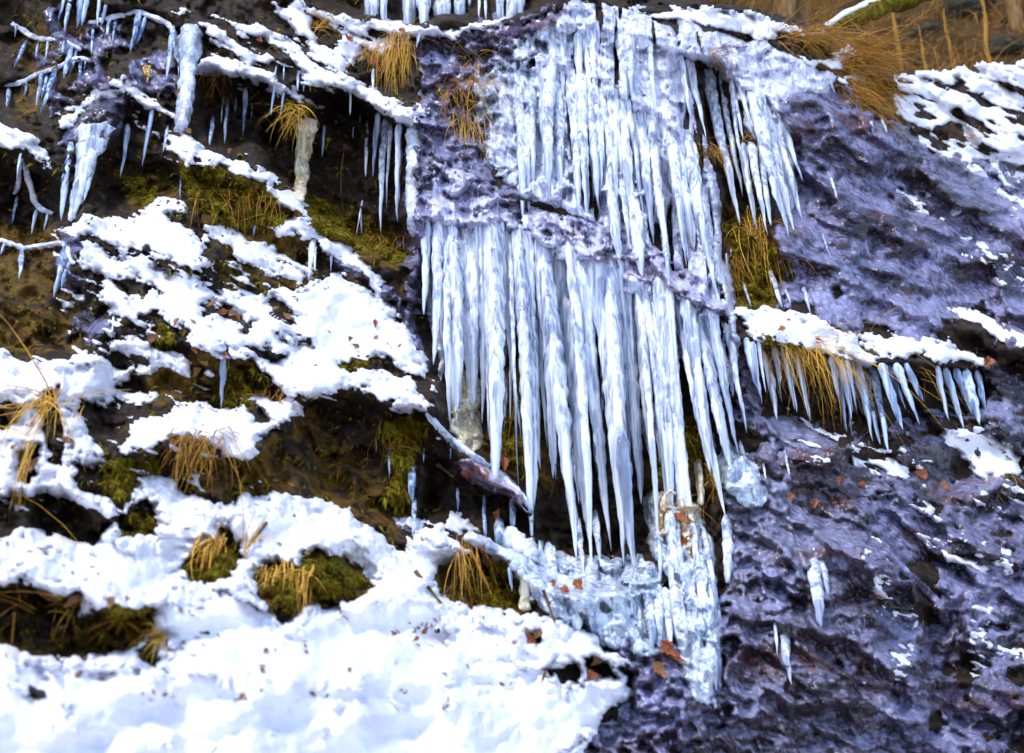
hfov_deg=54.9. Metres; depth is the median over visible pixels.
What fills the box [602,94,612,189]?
icicle
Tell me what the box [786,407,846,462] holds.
snow dusting
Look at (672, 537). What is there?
icicle
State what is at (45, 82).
icicle
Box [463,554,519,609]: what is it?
moss cushion
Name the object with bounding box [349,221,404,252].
grass tuft
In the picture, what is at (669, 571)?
icicle
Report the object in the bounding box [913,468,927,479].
fallen leaf
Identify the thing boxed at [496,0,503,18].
icicle
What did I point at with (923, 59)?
bare tree
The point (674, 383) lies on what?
icicle
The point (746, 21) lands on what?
snow bank
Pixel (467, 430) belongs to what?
mound
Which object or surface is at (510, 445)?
moss cushion
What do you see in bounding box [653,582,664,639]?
icicle
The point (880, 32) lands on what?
dry undergrowth
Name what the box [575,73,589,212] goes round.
icicle
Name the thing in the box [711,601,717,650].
icicle
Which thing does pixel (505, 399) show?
icicle
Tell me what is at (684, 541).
fallen leaf
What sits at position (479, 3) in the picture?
icicle
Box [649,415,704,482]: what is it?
moss cushion
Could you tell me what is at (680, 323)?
icicle
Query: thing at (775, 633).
icicle
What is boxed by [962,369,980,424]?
icicle
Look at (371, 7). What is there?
icicle
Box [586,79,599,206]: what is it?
icicle
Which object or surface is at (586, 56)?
icicle
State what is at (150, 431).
snow bank
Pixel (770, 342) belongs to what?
moss cushion
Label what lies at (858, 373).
grass tuft
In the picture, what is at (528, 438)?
icicle
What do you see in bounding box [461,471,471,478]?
fallen leaf
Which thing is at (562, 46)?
icicle
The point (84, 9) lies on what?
icicle
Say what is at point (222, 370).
icicle
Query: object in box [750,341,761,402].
icicle
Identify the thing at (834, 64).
snow bank
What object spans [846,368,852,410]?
icicle
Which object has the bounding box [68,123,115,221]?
ice pillar
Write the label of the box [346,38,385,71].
grass tuft
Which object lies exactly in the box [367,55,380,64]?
fallen leaf
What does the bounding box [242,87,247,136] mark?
icicle
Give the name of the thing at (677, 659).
fallen leaf
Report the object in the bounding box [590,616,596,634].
icicle
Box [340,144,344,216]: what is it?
twig
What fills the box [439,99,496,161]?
grass tuft
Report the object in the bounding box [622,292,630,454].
icicle
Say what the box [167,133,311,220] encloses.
snow bank
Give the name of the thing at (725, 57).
grass tuft
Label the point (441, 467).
twig
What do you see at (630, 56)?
icicle
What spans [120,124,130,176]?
icicle
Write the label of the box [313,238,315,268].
icicle
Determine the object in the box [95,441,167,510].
moss cushion
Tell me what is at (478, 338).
icicle
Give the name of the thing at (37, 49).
icicle
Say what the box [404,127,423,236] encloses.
ice pillar
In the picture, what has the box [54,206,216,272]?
snow bank
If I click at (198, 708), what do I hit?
snow bank
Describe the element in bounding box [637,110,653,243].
icicle
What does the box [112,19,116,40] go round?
icicle
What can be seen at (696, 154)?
icicle
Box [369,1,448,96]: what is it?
grass tuft
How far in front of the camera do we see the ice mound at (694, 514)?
7.50 m
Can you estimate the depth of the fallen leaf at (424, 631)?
5.68 m
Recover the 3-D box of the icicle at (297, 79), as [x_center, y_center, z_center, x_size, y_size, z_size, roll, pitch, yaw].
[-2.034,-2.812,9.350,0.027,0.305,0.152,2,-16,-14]
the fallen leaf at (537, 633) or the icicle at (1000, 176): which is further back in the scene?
the icicle at (1000, 176)
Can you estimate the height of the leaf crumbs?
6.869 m
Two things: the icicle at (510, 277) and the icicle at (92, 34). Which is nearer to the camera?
the icicle at (510, 277)
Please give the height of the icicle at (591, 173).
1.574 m
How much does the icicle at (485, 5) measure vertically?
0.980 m
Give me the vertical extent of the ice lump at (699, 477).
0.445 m
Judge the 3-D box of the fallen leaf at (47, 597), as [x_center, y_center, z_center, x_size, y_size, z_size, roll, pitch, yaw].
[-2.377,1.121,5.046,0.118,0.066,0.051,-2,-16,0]
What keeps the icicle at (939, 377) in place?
hanging from the rock face at (436, 486)
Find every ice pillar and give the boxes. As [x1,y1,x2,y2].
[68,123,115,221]
[173,23,203,132]
[294,117,317,202]
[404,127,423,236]
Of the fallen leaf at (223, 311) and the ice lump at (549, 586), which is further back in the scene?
the fallen leaf at (223, 311)
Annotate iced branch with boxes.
[425,412,533,512]
[463,531,576,587]
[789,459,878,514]
[870,551,951,628]
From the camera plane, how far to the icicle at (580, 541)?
7.40 m
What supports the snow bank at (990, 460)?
on the rock face at (436, 486)
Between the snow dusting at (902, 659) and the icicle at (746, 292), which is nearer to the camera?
the snow dusting at (902, 659)
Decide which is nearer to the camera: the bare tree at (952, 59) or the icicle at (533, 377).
the icicle at (533, 377)
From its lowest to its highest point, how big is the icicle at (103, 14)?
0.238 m
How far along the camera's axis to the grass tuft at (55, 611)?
4.95 m
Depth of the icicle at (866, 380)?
8.70 m
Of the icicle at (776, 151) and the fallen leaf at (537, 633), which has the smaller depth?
the fallen leaf at (537, 633)
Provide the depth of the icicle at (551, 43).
10.02 m
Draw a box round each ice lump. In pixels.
[500,526,526,552]
[518,567,530,611]
[521,536,538,556]
[546,582,560,618]
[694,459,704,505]
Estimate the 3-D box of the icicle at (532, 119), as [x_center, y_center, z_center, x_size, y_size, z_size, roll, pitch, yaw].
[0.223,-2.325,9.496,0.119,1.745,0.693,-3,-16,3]
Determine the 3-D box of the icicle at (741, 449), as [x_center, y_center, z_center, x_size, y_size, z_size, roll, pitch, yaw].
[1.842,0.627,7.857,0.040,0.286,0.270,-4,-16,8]
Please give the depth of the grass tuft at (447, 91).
9.60 m
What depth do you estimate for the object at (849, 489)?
7.85 m
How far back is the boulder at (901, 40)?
20.51 m
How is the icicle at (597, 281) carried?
hanging from the ice curtain at (559, 251)
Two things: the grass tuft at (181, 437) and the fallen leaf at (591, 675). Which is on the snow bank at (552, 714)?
the fallen leaf at (591, 675)
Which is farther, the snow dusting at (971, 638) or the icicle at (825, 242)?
the icicle at (825, 242)
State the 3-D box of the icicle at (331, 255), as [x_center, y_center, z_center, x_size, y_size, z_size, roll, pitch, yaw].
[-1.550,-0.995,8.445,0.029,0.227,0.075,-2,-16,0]
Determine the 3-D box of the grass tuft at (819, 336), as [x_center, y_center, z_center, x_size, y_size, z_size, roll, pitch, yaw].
[3.203,0.006,7.643,1.309,1.348,1.336,-2,-16,0]
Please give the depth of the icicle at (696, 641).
6.49 m
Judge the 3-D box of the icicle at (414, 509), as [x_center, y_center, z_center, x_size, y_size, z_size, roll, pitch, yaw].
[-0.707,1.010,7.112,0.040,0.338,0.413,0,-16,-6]
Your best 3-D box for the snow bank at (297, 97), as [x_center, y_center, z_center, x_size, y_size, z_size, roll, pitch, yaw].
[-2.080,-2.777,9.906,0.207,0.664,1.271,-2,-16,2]
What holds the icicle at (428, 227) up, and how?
hanging from the ice sheet at (458, 211)
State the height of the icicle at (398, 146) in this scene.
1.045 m
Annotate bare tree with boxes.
[727,0,734,3]
[771,0,796,17]
[796,0,809,20]
[843,4,868,46]
[890,12,925,69]
[913,26,931,69]
[943,9,961,68]
[953,0,991,62]
[1005,0,1023,32]
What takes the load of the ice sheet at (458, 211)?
on the rock face at (436, 486)
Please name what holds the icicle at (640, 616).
hanging from the ice mound at (607, 603)
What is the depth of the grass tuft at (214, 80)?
9.84 m
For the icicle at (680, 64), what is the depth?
9.96 m
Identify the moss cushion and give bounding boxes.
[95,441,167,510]
[108,596,154,646]
[113,172,155,208]
[116,510,155,537]
[153,323,177,349]
[178,159,294,234]
[181,541,238,583]
[208,366,270,409]
[254,552,369,614]
[279,98,316,134]
[304,195,408,264]
[338,351,374,370]
[376,415,432,519]
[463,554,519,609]
[501,363,545,465]
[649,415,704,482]
[722,221,780,309]
[759,330,795,352]
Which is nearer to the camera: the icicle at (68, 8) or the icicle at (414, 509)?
the icicle at (414, 509)
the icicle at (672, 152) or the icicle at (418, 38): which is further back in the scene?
the icicle at (418, 38)
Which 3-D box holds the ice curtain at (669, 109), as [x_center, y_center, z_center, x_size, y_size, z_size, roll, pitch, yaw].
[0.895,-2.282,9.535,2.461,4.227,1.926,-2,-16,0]
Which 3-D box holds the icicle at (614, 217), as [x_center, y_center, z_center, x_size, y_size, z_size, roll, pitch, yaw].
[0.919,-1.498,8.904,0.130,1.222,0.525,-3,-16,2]
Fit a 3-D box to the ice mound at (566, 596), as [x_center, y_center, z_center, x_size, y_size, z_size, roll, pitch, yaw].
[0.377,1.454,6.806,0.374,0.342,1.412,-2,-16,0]
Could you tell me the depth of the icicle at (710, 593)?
6.87 m
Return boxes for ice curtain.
[427,231,622,412]
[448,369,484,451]
[484,1,735,314]
[619,272,740,451]
[677,18,836,214]
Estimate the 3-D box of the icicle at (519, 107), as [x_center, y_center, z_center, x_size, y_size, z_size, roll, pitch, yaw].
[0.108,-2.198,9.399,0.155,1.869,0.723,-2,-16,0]
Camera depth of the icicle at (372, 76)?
9.70 m
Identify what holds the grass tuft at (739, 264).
attached to the rock face at (436, 486)
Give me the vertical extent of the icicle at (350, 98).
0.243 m
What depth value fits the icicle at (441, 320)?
8.47 m
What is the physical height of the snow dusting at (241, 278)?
0.677 m
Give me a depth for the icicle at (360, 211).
9.43 m
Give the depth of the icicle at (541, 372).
8.31 m
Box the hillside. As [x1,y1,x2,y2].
[712,0,1023,72]
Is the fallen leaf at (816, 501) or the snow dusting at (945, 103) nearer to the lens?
the fallen leaf at (816, 501)
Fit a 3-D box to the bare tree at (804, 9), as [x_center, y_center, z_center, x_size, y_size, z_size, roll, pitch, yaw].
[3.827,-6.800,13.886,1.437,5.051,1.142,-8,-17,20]
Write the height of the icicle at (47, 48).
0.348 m
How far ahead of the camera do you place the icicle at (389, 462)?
7.43 m
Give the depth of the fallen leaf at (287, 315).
7.90 m
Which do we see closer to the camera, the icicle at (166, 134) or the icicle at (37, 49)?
the icicle at (166, 134)
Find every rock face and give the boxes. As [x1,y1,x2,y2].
[0,0,1023,752]
[615,630,691,752]
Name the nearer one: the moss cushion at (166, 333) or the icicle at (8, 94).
the moss cushion at (166, 333)
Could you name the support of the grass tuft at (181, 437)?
attached to the rock face at (436, 486)
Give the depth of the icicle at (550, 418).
7.98 m
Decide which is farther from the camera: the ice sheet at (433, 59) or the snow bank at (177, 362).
the ice sheet at (433, 59)
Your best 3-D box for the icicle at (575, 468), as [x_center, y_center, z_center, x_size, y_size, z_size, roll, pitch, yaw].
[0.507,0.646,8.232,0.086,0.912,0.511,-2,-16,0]
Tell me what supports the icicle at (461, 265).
hanging from the ice curtain at (559, 251)
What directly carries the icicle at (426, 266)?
hanging from the ice sheet at (458, 211)
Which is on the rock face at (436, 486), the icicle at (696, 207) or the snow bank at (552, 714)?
the snow bank at (552, 714)
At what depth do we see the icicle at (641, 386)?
8.29 m
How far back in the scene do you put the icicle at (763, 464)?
7.69 m
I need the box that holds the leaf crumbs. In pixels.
[0,15,1011,709]
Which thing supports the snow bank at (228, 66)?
on the rock face at (436, 486)
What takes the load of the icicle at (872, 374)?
hanging from the rock face at (436, 486)
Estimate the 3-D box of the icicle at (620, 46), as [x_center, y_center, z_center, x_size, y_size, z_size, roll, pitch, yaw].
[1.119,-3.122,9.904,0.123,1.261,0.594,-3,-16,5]
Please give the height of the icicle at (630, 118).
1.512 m
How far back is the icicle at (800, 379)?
8.46 m
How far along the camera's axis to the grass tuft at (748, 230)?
9.38 m
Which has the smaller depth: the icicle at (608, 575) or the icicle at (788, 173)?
the icicle at (608, 575)
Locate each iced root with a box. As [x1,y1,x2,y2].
[0,238,75,265]
[4,56,90,86]
[10,22,81,50]
[12,158,53,214]
[87,9,179,65]
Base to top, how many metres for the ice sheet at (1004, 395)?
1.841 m
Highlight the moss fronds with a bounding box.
[0,0,794,665]
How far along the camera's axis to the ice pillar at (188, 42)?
9.31 m
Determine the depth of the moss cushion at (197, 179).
8.47 m
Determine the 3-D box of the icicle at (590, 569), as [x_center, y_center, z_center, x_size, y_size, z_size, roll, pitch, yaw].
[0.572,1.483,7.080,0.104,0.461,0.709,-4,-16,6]
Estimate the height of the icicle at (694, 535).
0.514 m
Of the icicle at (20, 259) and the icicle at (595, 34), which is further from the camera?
the icicle at (595, 34)
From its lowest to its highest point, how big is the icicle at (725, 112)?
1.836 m
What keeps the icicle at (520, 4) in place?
on the rock face at (436, 486)
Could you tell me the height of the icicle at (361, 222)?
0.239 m
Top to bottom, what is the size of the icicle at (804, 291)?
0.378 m
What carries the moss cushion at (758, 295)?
on the rock face at (436, 486)
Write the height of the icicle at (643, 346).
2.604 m
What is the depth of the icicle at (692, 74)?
10.15 m
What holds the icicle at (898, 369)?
hanging from the rock face at (436, 486)
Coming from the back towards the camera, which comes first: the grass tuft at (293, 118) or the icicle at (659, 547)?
the grass tuft at (293, 118)
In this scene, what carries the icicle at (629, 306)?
hanging from the ice curtain at (632, 285)
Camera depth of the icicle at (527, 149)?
9.21 m
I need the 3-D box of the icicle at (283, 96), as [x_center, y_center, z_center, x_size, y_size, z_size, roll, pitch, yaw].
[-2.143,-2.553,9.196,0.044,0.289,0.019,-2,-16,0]
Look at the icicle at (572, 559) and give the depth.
7.36 m
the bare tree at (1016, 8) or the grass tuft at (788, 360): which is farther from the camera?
the bare tree at (1016, 8)
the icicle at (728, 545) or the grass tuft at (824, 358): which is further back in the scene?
the grass tuft at (824, 358)
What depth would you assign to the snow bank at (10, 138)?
8.49 m
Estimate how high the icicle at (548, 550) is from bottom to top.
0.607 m
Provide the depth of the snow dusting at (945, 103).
11.98 m
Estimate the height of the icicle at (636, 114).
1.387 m
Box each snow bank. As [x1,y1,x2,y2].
[0,123,51,169]
[0,348,134,518]
[0,475,534,752]
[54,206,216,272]
[57,74,174,128]
[80,240,429,413]
[107,334,190,377]
[113,389,158,408]
[118,390,304,460]
[143,196,188,213]
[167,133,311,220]
[195,53,288,96]
[203,223,305,284]
[206,22,271,65]
[235,22,348,93]
[271,0,350,73]
[274,215,385,292]
[285,89,324,113]
[299,0,505,40]
[334,70,417,127]
[337,29,413,65]
[404,101,438,116]
[439,605,642,752]
[445,511,479,534]
[629,5,823,42]
[730,305,983,367]
[798,45,856,69]
[838,74,864,84]
[939,426,1021,478]
[947,305,1023,347]
[966,630,1023,658]
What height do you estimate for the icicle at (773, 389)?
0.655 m
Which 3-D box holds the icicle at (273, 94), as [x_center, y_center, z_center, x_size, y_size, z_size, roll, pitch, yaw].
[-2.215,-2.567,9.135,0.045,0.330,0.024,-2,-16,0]
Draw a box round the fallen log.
[825,0,930,39]
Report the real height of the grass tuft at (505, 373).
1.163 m
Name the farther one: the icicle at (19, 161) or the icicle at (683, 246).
the icicle at (683, 246)
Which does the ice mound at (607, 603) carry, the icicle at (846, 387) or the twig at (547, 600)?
the twig at (547, 600)
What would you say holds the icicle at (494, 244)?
hanging from the ice curtain at (559, 251)
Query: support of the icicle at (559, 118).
hanging from the ice curtain at (669, 109)
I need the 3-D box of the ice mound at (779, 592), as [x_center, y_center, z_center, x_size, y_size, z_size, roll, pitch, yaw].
[1.938,1.556,7.123,0.401,0.443,0.561,-2,-16,0]
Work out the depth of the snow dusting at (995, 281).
10.29 m
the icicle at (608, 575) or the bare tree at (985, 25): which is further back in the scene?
the bare tree at (985, 25)
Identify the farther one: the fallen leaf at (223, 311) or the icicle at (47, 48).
the icicle at (47, 48)
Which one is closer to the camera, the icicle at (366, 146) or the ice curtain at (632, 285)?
the ice curtain at (632, 285)
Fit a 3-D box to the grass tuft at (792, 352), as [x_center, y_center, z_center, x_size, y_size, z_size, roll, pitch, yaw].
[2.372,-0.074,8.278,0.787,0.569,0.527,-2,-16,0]
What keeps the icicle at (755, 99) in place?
hanging from the ice curtain at (774, 76)
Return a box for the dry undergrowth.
[712,0,1023,72]
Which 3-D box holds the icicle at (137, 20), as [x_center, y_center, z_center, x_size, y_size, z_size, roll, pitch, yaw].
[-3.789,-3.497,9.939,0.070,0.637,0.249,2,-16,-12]
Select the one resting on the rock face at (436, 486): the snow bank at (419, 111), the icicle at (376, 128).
the snow bank at (419, 111)
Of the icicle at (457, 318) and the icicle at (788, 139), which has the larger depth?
the icicle at (788, 139)
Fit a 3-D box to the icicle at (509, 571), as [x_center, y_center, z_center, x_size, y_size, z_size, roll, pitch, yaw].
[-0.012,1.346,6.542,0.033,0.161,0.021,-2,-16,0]
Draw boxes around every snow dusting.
[0,341,261,513]
[51,234,121,354]
[55,94,88,125]
[75,202,440,439]
[115,244,330,291]
[132,111,308,206]
[171,7,346,93]
[393,516,472,564]
[549,212,624,256]
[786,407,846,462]
[852,442,932,487]
[861,536,917,680]
[893,59,1023,153]
[896,189,961,226]
[908,501,1013,575]
[913,127,1023,209]
[960,237,997,259]
[967,605,1023,676]
[974,478,1023,519]
[980,253,1023,286]
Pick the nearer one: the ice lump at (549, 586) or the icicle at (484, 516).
the ice lump at (549, 586)
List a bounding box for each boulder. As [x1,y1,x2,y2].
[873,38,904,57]
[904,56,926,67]
[909,21,943,38]
[935,0,998,19]
[988,34,1023,55]
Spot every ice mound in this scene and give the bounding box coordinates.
[454,458,524,505]
[481,3,566,38]
[509,540,665,660]
[553,574,571,601]
[642,490,721,708]
[646,490,701,562]
[712,443,767,507]
[755,567,800,615]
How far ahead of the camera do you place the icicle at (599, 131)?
9.23 m
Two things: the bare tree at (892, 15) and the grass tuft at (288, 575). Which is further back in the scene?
the bare tree at (892, 15)
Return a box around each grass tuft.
[0,315,131,500]
[0,426,80,544]
[0,591,81,653]
[43,405,84,442]
[86,609,154,653]
[125,613,168,663]
[140,427,216,499]
[157,510,226,580]
[167,184,302,238]
[177,426,261,500]
[199,71,233,119]
[224,383,301,433]
[240,477,303,557]
[249,557,323,619]
[258,99,316,150]
[302,6,350,40]
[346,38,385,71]
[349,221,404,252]
[358,18,420,92]
[367,426,423,477]
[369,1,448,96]
[388,75,498,132]
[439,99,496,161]
[443,32,511,95]
[443,526,473,605]
[447,532,503,610]
[461,63,538,164]
[502,359,540,443]
[642,423,702,462]
[646,491,707,540]
[671,33,755,81]
[697,134,738,185]
[697,463,738,520]
[719,131,762,160]
[723,246,765,298]
[725,213,816,277]
[727,128,829,301]
[741,329,852,409]
[757,330,829,394]
[768,0,877,68]
[788,343,879,434]
[815,309,979,450]
[825,1,953,109]
[828,62,926,149]
[843,352,878,408]
[914,367,973,416]
[943,121,992,149]
[974,474,1022,506]
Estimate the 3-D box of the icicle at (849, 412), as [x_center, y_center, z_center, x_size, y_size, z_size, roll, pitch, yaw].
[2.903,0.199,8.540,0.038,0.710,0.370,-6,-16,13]
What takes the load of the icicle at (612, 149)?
hanging from the ice curtain at (669, 109)
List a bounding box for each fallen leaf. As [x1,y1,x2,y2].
[4,401,18,422]
[22,458,37,472]
[36,591,56,600]
[54,387,61,397]
[61,435,73,442]
[62,595,82,607]
[106,595,115,608]
[146,331,157,342]
[193,367,200,376]
[206,300,216,306]
[216,308,227,314]
[228,309,236,315]
[283,312,290,318]
[345,33,353,41]
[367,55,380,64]
[398,27,407,33]
[421,627,428,634]
[449,77,458,81]
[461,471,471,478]
[466,80,475,87]
[492,508,499,518]
[501,457,509,470]
[525,632,536,643]
[533,629,542,638]
[541,670,547,682]
[557,584,569,592]
[572,578,582,589]
[586,669,600,679]
[590,656,602,665]
[652,661,667,679]
[660,639,678,657]
[669,651,686,661]
[675,512,688,523]
[681,532,691,544]
[787,492,793,498]
[812,498,819,507]
[835,475,845,484]
[857,481,865,486]
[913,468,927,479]
[939,480,952,489]
[984,356,995,366]
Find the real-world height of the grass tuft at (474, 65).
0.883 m
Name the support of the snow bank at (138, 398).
on the rock face at (436, 486)
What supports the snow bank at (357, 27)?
on the rock face at (436, 486)
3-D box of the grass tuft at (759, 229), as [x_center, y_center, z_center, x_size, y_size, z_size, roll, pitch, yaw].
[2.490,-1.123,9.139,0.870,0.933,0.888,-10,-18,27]
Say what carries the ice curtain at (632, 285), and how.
attached to the rock face at (436, 486)
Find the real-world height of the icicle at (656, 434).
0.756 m
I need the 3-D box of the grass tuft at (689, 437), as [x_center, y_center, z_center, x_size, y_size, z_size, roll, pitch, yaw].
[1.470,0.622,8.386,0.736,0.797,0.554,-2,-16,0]
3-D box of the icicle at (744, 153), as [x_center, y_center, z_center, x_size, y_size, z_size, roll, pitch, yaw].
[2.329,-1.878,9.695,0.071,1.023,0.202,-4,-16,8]
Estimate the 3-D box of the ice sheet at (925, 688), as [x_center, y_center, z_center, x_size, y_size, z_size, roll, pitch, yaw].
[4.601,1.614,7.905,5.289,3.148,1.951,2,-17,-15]
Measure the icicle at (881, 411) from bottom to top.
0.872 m
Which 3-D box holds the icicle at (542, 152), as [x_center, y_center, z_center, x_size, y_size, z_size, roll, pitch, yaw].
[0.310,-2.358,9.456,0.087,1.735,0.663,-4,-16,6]
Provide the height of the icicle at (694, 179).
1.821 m
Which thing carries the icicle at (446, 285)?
hanging from the ice curtain at (559, 251)
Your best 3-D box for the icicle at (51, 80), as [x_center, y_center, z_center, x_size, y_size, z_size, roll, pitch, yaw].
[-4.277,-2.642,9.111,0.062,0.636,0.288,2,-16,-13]
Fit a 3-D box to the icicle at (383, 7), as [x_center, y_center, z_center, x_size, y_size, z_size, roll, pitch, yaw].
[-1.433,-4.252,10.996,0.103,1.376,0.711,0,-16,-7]
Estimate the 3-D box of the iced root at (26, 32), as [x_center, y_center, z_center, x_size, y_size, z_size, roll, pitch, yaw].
[-4.815,-3.504,10.066,1.172,0.759,0.163,-11,-18,29]
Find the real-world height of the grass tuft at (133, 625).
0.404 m
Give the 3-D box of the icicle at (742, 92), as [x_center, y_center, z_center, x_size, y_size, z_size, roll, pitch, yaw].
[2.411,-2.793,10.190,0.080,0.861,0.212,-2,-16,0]
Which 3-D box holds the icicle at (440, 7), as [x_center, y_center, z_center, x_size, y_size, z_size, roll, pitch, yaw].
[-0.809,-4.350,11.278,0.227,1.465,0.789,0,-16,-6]
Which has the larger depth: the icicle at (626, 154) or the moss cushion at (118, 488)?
the icicle at (626, 154)
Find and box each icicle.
[0,242,5,254]
[6,87,10,106]
[11,195,18,224]
[14,37,29,67]
[16,153,21,177]
[17,250,24,277]
[31,209,37,233]
[35,41,39,56]
[36,71,43,105]
[40,68,56,112]
[41,73,48,97]
[44,214,47,228]
[45,41,49,59]
[53,241,67,296]
[57,0,64,23]
[60,142,74,220]
[61,262,70,287]
[63,46,72,77]
[64,0,70,30]
[70,49,77,72]
[76,0,83,26]
[78,61,82,78]
[81,0,88,25]
[84,163,96,199]
[91,24,94,53]
[96,0,100,25]
[101,4,106,24]
[106,18,110,32]
[111,315,114,335]
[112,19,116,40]
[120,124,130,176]
[130,9,141,50]
[137,16,146,42]
[142,108,154,165]
[163,123,168,150]
[166,25,174,78]
[179,178,181,194]
[209,116,214,144]
[219,357,226,408]
[221,95,223,121]
[223,95,229,143]
[234,96,236,120]
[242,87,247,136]
[270,85,275,115]
[280,90,284,112]
[296,70,298,89]
[308,239,314,277]
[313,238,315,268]
[322,125,325,154]
[330,254,332,269]
[349,93,351,112]
[356,200,362,233]
[360,213,361,233]
[364,0,379,15]
[364,120,368,175]
[371,69,374,89]
[372,112,380,174]
[378,117,389,232]
[380,0,387,20]
[386,124,393,206]
[388,449,390,475]
[394,123,402,220]
[402,0,416,23]
[408,465,415,500]
[411,498,416,534]
[415,0,430,22]
[416,34,419,46]
[420,236,430,314]
[425,221,431,297]
[431,220,443,364]
[432,0,450,15]
[439,226,443,342]
[442,236,451,420]
[444,224,463,424]
[454,0,465,14]
[456,488,459,509]
[458,229,464,310]
[461,228,478,418]
[469,233,479,395]
[473,225,485,418]
[478,0,480,17]
[482,270,488,432]
[482,494,486,536]
[483,221,506,489]
[484,0,486,17]
[494,516,504,544]
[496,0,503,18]
[500,221,521,440]
[503,369,508,426]
[505,0,516,18]
[505,231,511,413]
[507,233,518,485]
[507,567,512,589]
[509,499,515,525]
[511,223,531,421]
[513,80,525,216]
[514,279,538,505]
[515,0,524,12]
[517,226,534,535]
[521,212,540,468]
[524,77,530,209]
[528,76,537,197]
[534,232,577,559]
[534,256,555,476]
[536,304,547,447]
[538,63,556,198]
[539,92,544,177]
[544,541,552,565]
[547,30,556,78]
[550,545,556,569]
[553,86,565,207]
[554,260,587,537]
[555,425,556,475]
[558,34,566,95]
[564,239,591,559]
[565,76,576,153]
[568,605,581,630]
[569,84,581,204]
[569,408,578,501]
[570,556,575,562]
[573,29,582,74]
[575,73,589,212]
[577,259,610,546]
[577,518,584,573]
[582,20,591,80]
[584,555,598,587]
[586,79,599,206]
[586,253,624,564]
[587,124,593,200]
[589,20,600,85]
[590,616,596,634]
[592,510,600,557]
[593,442,602,506]
[594,97,603,198]
[598,83,618,185]
[599,105,604,171]
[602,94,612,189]
[603,252,635,567]
[604,163,622,263]
[605,572,611,577]
[606,86,622,175]
[615,29,627,104]
[615,84,633,197]
[617,257,630,455]
[619,176,629,245]
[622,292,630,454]
[623,177,644,276]
[624,26,634,95]
[624,259,634,364]
[624,294,643,502]
[626,97,643,214]
[629,27,635,71]
[632,294,650,465]
[633,110,641,179]
[633,575,645,637]
[634,266,658,529]
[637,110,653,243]
[638,604,643,636]
[640,408,649,458]
[641,288,670,504]
[643,589,655,647]
[646,113,662,204]
[647,38,656,116]
[649,284,673,504]
[652,275,687,527]
[652,392,659,459]
[653,348,665,491]
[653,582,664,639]
[654,116,668,249]
[654,519,662,578]
[655,275,680,522]
[659,119,675,206]
[660,279,691,510]
[662,208,669,275]
[662,587,673,644]
[664,510,679,579]
[664,542,673,580]
[665,289,677,366]
[666,128,688,259]
[669,578,682,646]
[674,298,710,471]
[675,125,695,248]
[675,516,682,565]
[676,53,691,122]
[676,210,686,264]
[680,299,725,517]
[680,585,686,621]
[683,129,711,270]
[685,58,705,136]
[686,608,690,647]
[687,129,711,260]
[690,522,699,562]
[690,587,701,662]
[690,637,696,661]
[692,527,707,600]
[693,141,713,292]
[697,311,731,465]
[700,525,716,611]
[702,533,721,620]
[702,597,717,689]
[703,68,739,222]
[704,304,738,455]
[705,632,710,650]
[707,568,716,616]
[709,231,719,301]
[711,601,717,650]
[714,614,721,688]
[717,70,742,195]
[721,299,746,432]
[721,514,734,585]
[729,79,747,193]
[735,88,742,136]
[738,84,754,138]
[739,441,746,461]
[740,142,756,228]
[743,283,751,307]
[743,338,760,396]
[746,89,788,235]
[747,142,767,233]
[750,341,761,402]
[756,340,765,390]
[759,153,770,224]
[762,350,772,404]
[762,463,765,477]
[763,353,776,418]
[766,100,793,228]
[768,269,782,307]
[771,345,781,400]
[773,622,777,654]
[774,346,781,380]
[779,634,791,684]
[780,139,802,220]
[780,347,794,408]
[782,450,789,473]
[783,126,802,180]
[787,348,795,385]
[787,355,796,410]
[795,354,807,413]
[800,360,809,419]
[802,287,810,312]
[807,557,824,627]
[819,560,829,592]
[822,233,830,256]
[828,357,838,396]
[830,177,836,197]
[835,359,846,430]
[839,360,851,418]
[842,382,851,433]
[845,359,856,409]
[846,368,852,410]
[852,361,865,415]
[857,362,872,440]
[863,369,872,421]
[866,371,879,442]
[869,366,880,408]
[870,121,873,134]
[873,368,888,452]
[878,363,902,428]
[879,115,886,131]
[887,364,905,408]
[892,362,919,423]
[904,363,922,400]
[935,365,948,419]
[942,367,963,427]
[953,367,973,416]
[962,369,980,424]
[974,369,985,408]
[990,160,1008,190]
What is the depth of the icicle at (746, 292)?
8.83 m
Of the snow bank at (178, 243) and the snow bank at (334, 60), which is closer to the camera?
the snow bank at (178, 243)
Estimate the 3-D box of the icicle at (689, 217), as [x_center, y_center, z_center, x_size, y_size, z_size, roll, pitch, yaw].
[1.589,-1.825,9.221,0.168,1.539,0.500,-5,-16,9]
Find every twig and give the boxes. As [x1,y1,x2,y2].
[142,65,150,82]
[243,521,267,551]
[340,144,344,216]
[414,570,441,603]
[436,463,453,477]
[441,555,453,596]
[542,590,554,622]
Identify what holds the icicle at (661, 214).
hanging from the ice curtain at (669, 109)
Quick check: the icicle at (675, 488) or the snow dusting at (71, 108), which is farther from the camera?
the snow dusting at (71, 108)
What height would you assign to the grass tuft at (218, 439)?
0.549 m
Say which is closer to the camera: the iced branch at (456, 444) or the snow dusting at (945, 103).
the iced branch at (456, 444)
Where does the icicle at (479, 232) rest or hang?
hanging from the ice curtain at (559, 251)
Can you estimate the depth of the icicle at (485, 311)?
8.27 m
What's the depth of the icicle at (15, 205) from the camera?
8.79 m
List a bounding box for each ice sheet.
[32,4,179,117]
[55,226,116,348]
[57,93,135,149]
[329,258,430,368]
[394,4,622,313]
[420,161,732,316]
[470,0,581,207]
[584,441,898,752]
[733,337,1023,499]
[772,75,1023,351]
[851,419,1023,752]

